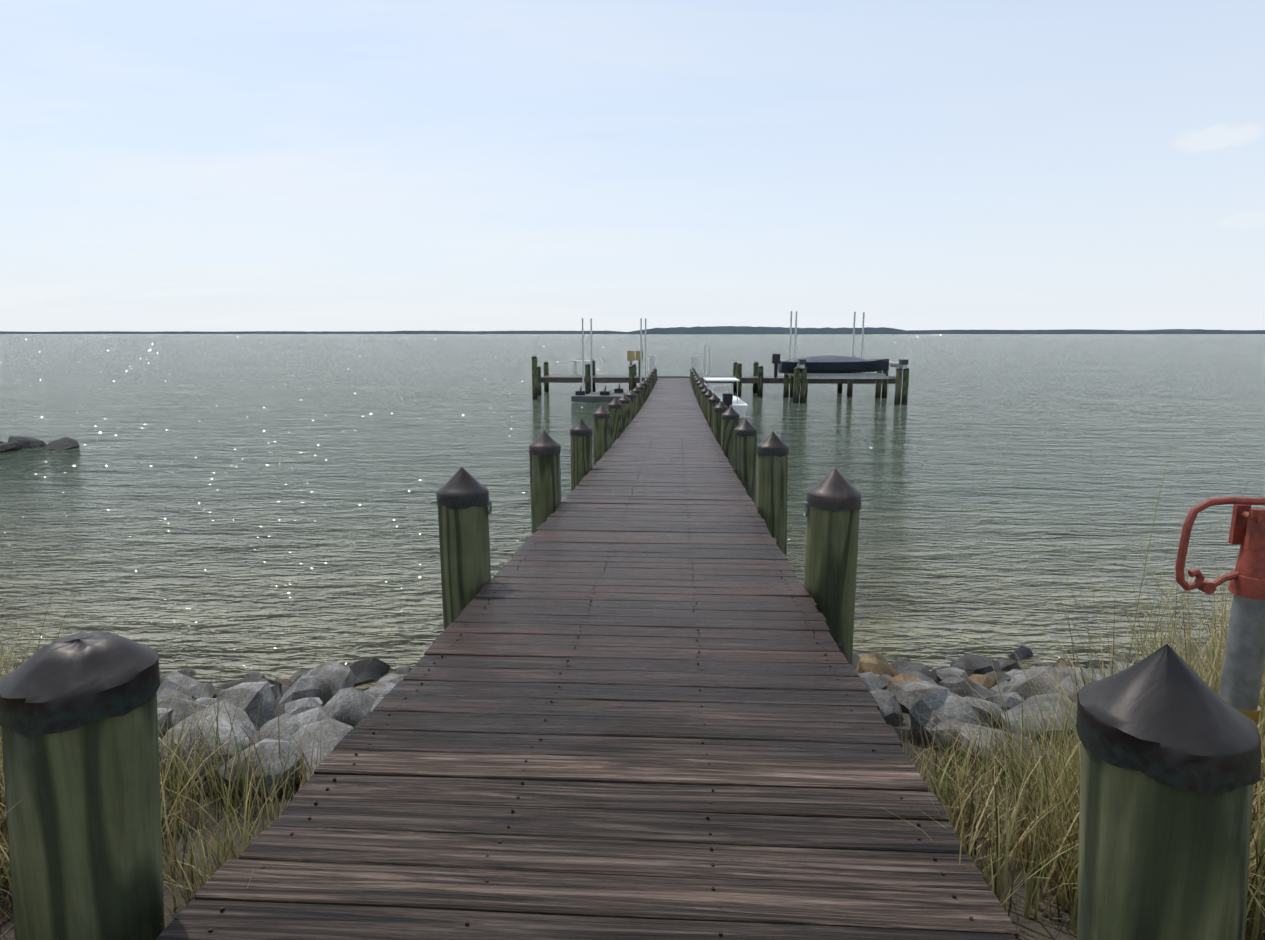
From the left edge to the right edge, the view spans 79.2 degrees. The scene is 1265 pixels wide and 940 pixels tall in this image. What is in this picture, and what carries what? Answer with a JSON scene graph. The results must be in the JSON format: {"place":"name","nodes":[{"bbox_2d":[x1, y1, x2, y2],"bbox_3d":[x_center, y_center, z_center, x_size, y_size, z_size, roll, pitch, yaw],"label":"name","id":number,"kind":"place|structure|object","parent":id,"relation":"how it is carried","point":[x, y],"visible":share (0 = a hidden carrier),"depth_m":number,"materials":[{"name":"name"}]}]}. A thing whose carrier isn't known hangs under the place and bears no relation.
{"place":"outdoors","nodes":[
{"label":"outdoors","id":0,"kind":"place"},
{"bbox_2d":[155,378,1017,939],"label":"pier deck planks","id":1,"kind":"object","parent":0,"point":[603,836],"visible":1,"depth_m":2.24,"materials":[{"name":"brown wood"}]},
{"bbox_2d":[208,438,973,935],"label":"pier deck nails","id":2,"kind":"object","parent":1,"relation":"in","point":[222,908],"visible":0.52,"depth_m":2.49,"materials":[{"name":"black metal"}]},
{"bbox_2d":[0,334,1264,691],"bbox_3d":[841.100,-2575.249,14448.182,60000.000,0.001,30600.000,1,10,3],"label":"water surface","id":3,"kind":"object","parent":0,"point":[204,506],"depth_m":19.32,"materials":[{"name":"teal liquid"}]},
{"bbox_2d":[436,467,491,629],"bbox_3d":[-0.959,1.638,4.615,0.308,3.368,0.298,1,10,3],"label":"piling","id":4,"kind":"object","parent":3,"relation":"in","point":[464,503],"visible":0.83,"depth_m":4.29,"materials":[{"name":"green wood"}]},
{"bbox_2d":[531,355,537,399],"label":"piling","id":5,"kind":"object","parent":3,"relation":"on","point":[534,380],"visible":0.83,"depth_m":41.02,"materials":[{"name":"green wood"}]},
{"bbox_2d":[537,366,540,395],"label":"piling","id":6,"kind":"object","parent":3,"relation":"on","point":[539,378],"visible":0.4,"depth_m":43.76,"materials":[{"name":"green wood"}]},
{"bbox_2d":[529,431,560,532],"bbox_3d":[-0.797,1.223,7.322,0.319,3.234,0.337,1,10,3],"label":"piling","id":7,"kind":"object","parent":3,"relation":"in","point":[545,467],"visible":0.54,"depth_m":6.99,"materials":[{"name":"green wood"}]},
{"bbox_2d":[543,361,548,391],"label":"piling","id":8,"kind":"object","parent":3,"relation":"on","point":[546,372],"visible":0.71,"depth_m":46.36,"materials":[{"name":"green wood"}]},
{"bbox_2d":[570,419,592,490],"bbox_3d":[-0.659,1.095,10.059,0.306,3.562,0.338,1,10,3],"label":"piling","id":9,"kind":"object","parent":3,"relation":"in","point":[581,432],"visible":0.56,"depth_m":9.69,"materials":[{"name":"green wood"}]},
{"bbox_2d":[585,363,590,393],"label":"piling","id":10,"kind":"object","parent":3,"relation":"on","point":[587,380],"visible":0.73,"depth_m":43.59,"materials":[{"name":"green wood"}]},
{"bbox_2d":[592,360,595,391],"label":"piling","id":11,"kind":"object","parent":3,"relation":"in","point":[593,371],"visible":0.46,"depth_m":46.16,"materials":[{"name":"green wood"}]},
{"bbox_2d":[571,383,627,401],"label":"floating dock","id":12,"kind":"object","parent":3,"relation":"on","point":[618,393],"visible":0.9,"depth_m":40.18,"materials":[{"name":"black"}]},
{"bbox_2d":[593,405,610,464],"bbox_3d":[-0.495,0.774,12.739,0.302,3.726,0.300,1,10,3],"label":"piling","id":13,"kind":"object","parent":3,"relation":"in","point":[601,431],"visible":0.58,"depth_m":12.39,"materials":[{"name":"green wood"}]},
{"bbox_2d":[608,398,622,445],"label":"piling","id":14,"kind":"object","parent":3,"relation":"in","point":[615,406],"visible":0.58,"depth_m":15.06,"materials":[{"name":"green wood"}]},
{"bbox_2d":[618,394,630,432],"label":"piling","id":15,"kind":"object","parent":3,"relation":"in","point":[624,400],"visible":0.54,"depth_m":17.76,"materials":[{"name":"green wood"}]},
{"bbox_2d":[626,390,636,420],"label":"piling","id":16,"kind":"object","parent":3,"relation":"in","point":[631,395],"visible":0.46,"depth_m":20.45,"materials":[{"name":"green wood"}]},
{"bbox_2d":[629,365,633,390],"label":"piling","id":17,"kind":"object","parent":3,"relation":"in","point":[631,377],"visible":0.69,"depth_m":43.42,"materials":[{"name":"green wood"}]},
{"bbox_2d":[0,326,1264,333],"bbox_3d":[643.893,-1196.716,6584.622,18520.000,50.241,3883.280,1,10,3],"label":"shore treeline","id":18,"kind":"object","parent":3,"relation":"on","point":[741,330],"visible":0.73,"depth_m":5851.30,"materials":[{"name":"green plant"}]},
{"bbox_2d":[632,364,636,387],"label":"piling","id":19,"kind":"object","parent":3,"relation":"in","point":[635,371],"visible":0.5,"depth_m":46.05,"materials":[{"name":"green wood"}]},
{"bbox_2d":[632,386,640,412],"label":"piling","id":20,"kind":"object","parent":3,"relation":"on","point":[636,390],"visible":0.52,"depth_m":23.14,"materials":[{"name":"green wood"}]},
{"bbox_2d":[637,383,644,406],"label":"piling","id":21,"kind":"object","parent":3,"relation":"in","point":[640,386],"visible":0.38,"depth_m":25.83,"materials":[{"name":"green wood"}]},
{"bbox_2d":[641,380,647,400],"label":"piling","id":22,"kind":"object","parent":3,"relation":"on","point":[644,383],"visible":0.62,"depth_m":28.52,"materials":[{"name":"green wood"}]},
{"bbox_2d":[645,378,650,396],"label":"piling","id":23,"kind":"object","parent":3,"relation":"in","point":[647,380],"visible":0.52,"depth_m":31.19,"materials":[{"name":"green wood"}]},
{"bbox_2d":[646,375,652,392],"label":"piling","id":24,"kind":"object","parent":3,"relation":"on","point":[649,377],"visible":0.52,"depth_m":33.87,"materials":[{"name":"green wood"}]},
{"bbox_2d":[649,372,653,388],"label":"piling","id":25,"kind":"object","parent":3,"relation":"in","point":[651,374],"visible":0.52,"depth_m":36.55,"materials":[{"name":"green wood"}]},
{"bbox_2d":[650,370,655,385],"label":"piling","id":26,"kind":"object","parent":3,"relation":"in","point":[653,372],"visible":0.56,"depth_m":39.23,"materials":[{"name":"green wood"}]},
{"bbox_2d":[693,374,699,391],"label":"piling","id":27,"kind":"object","parent":3,"relation":"in","point":[695,377],"visible":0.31,"depth_m":33.78,"materials":[{"name":"green wood"}]},
{"bbox_2d":[694,377,701,395],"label":"piling","id":28,"kind":"object","parent":3,"relation":"in","point":[697,379],"visible":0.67,"depth_m":31.07,"materials":[{"name":"green wood"}]},
{"bbox_2d":[696,380,701,400],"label":"piling","id":29,"kind":"object","parent":3,"relation":"in","point":[699,382],"visible":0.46,"depth_m":28.41,"materials":[{"name":"green wood"}]},
{"bbox_2d":[698,382,706,405],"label":"piling","id":30,"kind":"object","parent":3,"relation":"in","point":[702,386],"visible":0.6,"depth_m":25.73,"materials":[{"name":"green wood"}]},
{"bbox_2d":[700,387,707,413],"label":"piling","id":31,"kind":"object","parent":3,"relation":"in","point":[704,390],"visible":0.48,"depth_m":23.04,"materials":[{"name":"green wood"}]},
{"bbox_2d":[704,390,712,421],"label":"piling","id":32,"kind":"object","parent":3,"relation":"in","point":[708,394],"visible":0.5,"depth_m":20.34,"materials":[{"name":"green wood"}]},
{"bbox_2d":[708,393,720,432],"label":"piling","id":33,"kind":"object","parent":3,"relation":"on","point":[714,400],"visible":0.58,"depth_m":17.64,"materials":[{"name":"green wood"}]},
{"bbox_2d":[713,401,727,445],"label":"piling","id":34,"kind":"object","parent":3,"relation":"in","point":[720,408],"visible":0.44,"depth_m":14.96,"materials":[{"name":"green wood"}]},
{"bbox_2d":[582,311,864,391],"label":"boat lift poles","id":35,"kind":"object","parent":3,"relation":"on","point":[645,345],"visible":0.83,"depth_m":42.78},
{"bbox_2d":[703,378,747,417],"bbox_3d":[3.966,-3.191,34.256,1.999,1.780,5.253,1,10,3],"label":"boat","id":36,"kind":"object","parent":3,"relation":"on","point":[739,406],"visible":0.54,"depth_m":33.35,"materials":[{"name":"white"}]},
{"bbox_2d":[721,407,739,467],"bbox_3d":[1.573,0.792,12.620,0.312,3.695,0.295,1,10,3],"label":"piling","id":37,"kind":"object","parent":3,"relation":"on","point":[730,417],"visible":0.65,"depth_m":12.26,"materials":[{"name":"green wood"}]},
{"bbox_2d":[733,362,737,392],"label":"piling","id":38,"kind":"object","parent":3,"relation":"on","point":[734,373],"visible":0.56,"depth_m":45.70,"materials":[{"name":"green wood"}]},
{"bbox_2d":[736,363,741,396],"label":"piling","id":39,"kind":"object","parent":3,"relation":"on","point":[739,371],"visible":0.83,"depth_m":43.09,"materials":[{"name":"green wood"}]},
{"bbox_2d":[734,419,756,504],"bbox_3d":[1.455,1.114,9.934,0.357,3.585,0.294,-5,11,-28],"label":"piling","id":40,"kind":"object","parent":3,"relation":"on","point":[745,448],"visible":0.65,"depth_m":9.59,"materials":[{"name":"green wood"}]},
{"bbox_2d":[753,362,758,392],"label":"piling","id":41,"kind":"object","parent":3,"relation":"on","point":[755,372],"visible":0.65,"depth_m":45.66,"materials":[{"name":"green wood"}]},
{"bbox_2d":[757,365,763,396],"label":"piling","id":42,"kind":"object","parent":3,"relation":"in","point":[760,382],"visible":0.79,"depth_m":43.05,"materials":[{"name":"green wood"}]},
{"bbox_2d":[756,431,788,556],"bbox_3d":[1.293,1.248,7.154,0.294,3.244,0.365,-8,13,-36],"label":"piling","id":43,"kind":"object","parent":3,"relation":"in","point":[772,450],"visible":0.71,"depth_m":6.87,"materials":[{"name":"green wood"}]},
{"bbox_2d":[783,373,788,397],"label":"piling","id":44,"kind":"object","parent":3,"relation":"on","point":[786,387],"visible":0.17,"depth_m":42.49,"materials":[{"name":"green wood"}]},
{"bbox_2d":[790,375,793,397],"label":"piling","id":45,"kind":"object","parent":3,"relation":"on","point":[791,384],"visible":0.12,"depth_m":42.53,"materials":[{"name":"green wood"}]},
{"bbox_2d":[793,367,799,402],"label":"piling","id":46,"kind":"object","parent":3,"relation":"on","point":[796,385],"visible":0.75,"depth_m":38.90,"materials":[{"name":"green wood"}]},
{"bbox_2d":[800,367,806,402],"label":"piling","id":47,"kind":"object","parent":3,"relation":"on","point":[803,385],"visible":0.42,"depth_m":38.93,"materials":[{"name":"green wood"}]},
{"bbox_2d":[837,384,842,392],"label":"piling","id":48,"kind":"object","parent":3,"relation":"in","point":[839,388],"visible":0.17,"depth_m":45.51,"materials":[{"name":"green wood"}]},
{"bbox_2d":[847,379,852,396],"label":"piling","id":49,"kind":"object","parent":3,"relation":"in","point":[849,387],"visible":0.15,"depth_m":42.83,"materials":[{"name":"green wood"}]},
{"bbox_2d":[875,371,881,397],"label":"piling","id":50,"kind":"object","parent":3,"relation":"on","point":[878,389],"visible":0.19,"depth_m":42.02,"materials":[{"name":"green wood"}]},
{"bbox_2d":[881,370,888,397],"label":"piling","id":51,"kind":"object","parent":3,"relation":"on","point":[884,387],"visible":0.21,"depth_m":42.04,"materials":[{"name":"green wood"}]},
{"bbox_2d":[894,367,902,404],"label":"piling","id":52,"kind":"object","parent":3,"relation":"on","point":[897,398],"visible":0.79,"depth_m":38.23,"materials":[{"name":"green wood"}]},
{"bbox_2d":[901,367,909,404],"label":"piling","id":53,"kind":"object","parent":3,"relation":"on","point":[905,385],"visible":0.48,"depth_m":38.26,"materials":[{"name":"green wood"}]},
{"bbox_2d":[0,426,1264,939],"bbox_3d":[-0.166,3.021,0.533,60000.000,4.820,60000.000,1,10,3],"label":"terrain","id":54,"kind":"structure","parent":0,"point":[1044,927],"depth_m":2.40,"materials":[{"name":"green plant"}]},
{"bbox_2d":[0,631,164,939],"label":"piling","id":55,"kind":"object","parent":54,"relation":"in","point":[79,727],"visible":1,"depth_m":1.62,"materials":[{"name":"green wood"}]},
{"bbox_2d":[0,436,1223,801],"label":"riprap rocks","id":56,"kind":"object","parent":54,"relation":"on","point":[346,706],"visible":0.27,"depth_m":4.62,"materials":[{"name":"stone"}]},
{"bbox_2d":[804,468,861,663],"bbox_3d":[1.109,1.654,4.493,0.308,3.380,0.304,1,10,3],"label":"piling","id":57,"kind":"object","parent":56,"relation":"in","point":[832,506],"visible":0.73,"depth_m":4.18,"materials":[{"name":"green wood"}]},
{"bbox_2d":[732,466,842,652],"bbox_3d":[1.101,-1.806,22.134,2.184,1.795,43.500,1,10,3],"label":"pier deck frame","id":58,"kind":"object","parent":54,"relation":"on","point":[840,645],"depth_m":4.20,"materials":[{"name":"brown wood"}]},
{"bbox_2d":[541,376,895,383],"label":"pierhead frame","id":59,"kind":"object","parent":58,"relation":"attached to","point":[637,380],"visible":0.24,"depth_m":43.48,"materials":[{"name":"brown wood"}]},
{"bbox_2d":[574,347,709,377],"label":"pier end pedestals","id":60,"kind":"object","parent":59,"relation":"on","point":[630,356],"visible":0.71,"depth_m":44.04,"materials":[{"name":"white wood"}]},
{"bbox_2d":[541,375,789,378],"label":"pier head planks","id":61,"kind":"object","parent":59,"relation":"on","point":[635,376],"visible":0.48,"depth_m":44.92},
{"bbox_2d":[1076,644,1260,939],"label":"piling","id":62,"kind":"object","parent":54,"relation":"in","point":[1170,762],"visible":1,"depth_m":1.40,"materials":[{"name":"green wood"}]},
{"bbox_2d":[1175,497,1264,724],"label":"yard hydrant","id":63,"kind":"object","parent":54,"relation":"on","point":[1243,663],"visible":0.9,"depth_m":1.71,"materials":[{"name":"metal"}]},
{"bbox_2d":[0,0,1264,331],"label":"sky","id":64,"kind":"structure","parent":0,"point":[166,165],"materials":[{"name":"blue"}]},
{"bbox_2d":[785,361,906,378],"bbox_3d":[10.947,-5.297,40.321,5.540,0.835,4.600,1,10,3],"label":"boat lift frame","id":65,"kind":"object","parent":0,"point":[847,375],"visible":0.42,"depth_m":39.22,"materials":[{"name":"grey metal"}]},
{"bbox_2d":[771,354,888,377],"bbox_3d":[10.428,-5.487,40.317,6.100,1.250,2.100,1,10,3],"label":"boat on lift","id":66,"kind":"object","parent":65,"relation":"on","point":[830,364],"visible":0.96,"depth_m":39.55,"materials":[{"name":"blue"}]},
{"bbox_2d":[798,359,907,364],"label":"boat lift motors","id":67,"kind":"object","parent":65,"relation":"attached to","point":[901,361],"visible":1,"depth_m":38.13,"materials":[{"name":"grey metal"}]}
]}

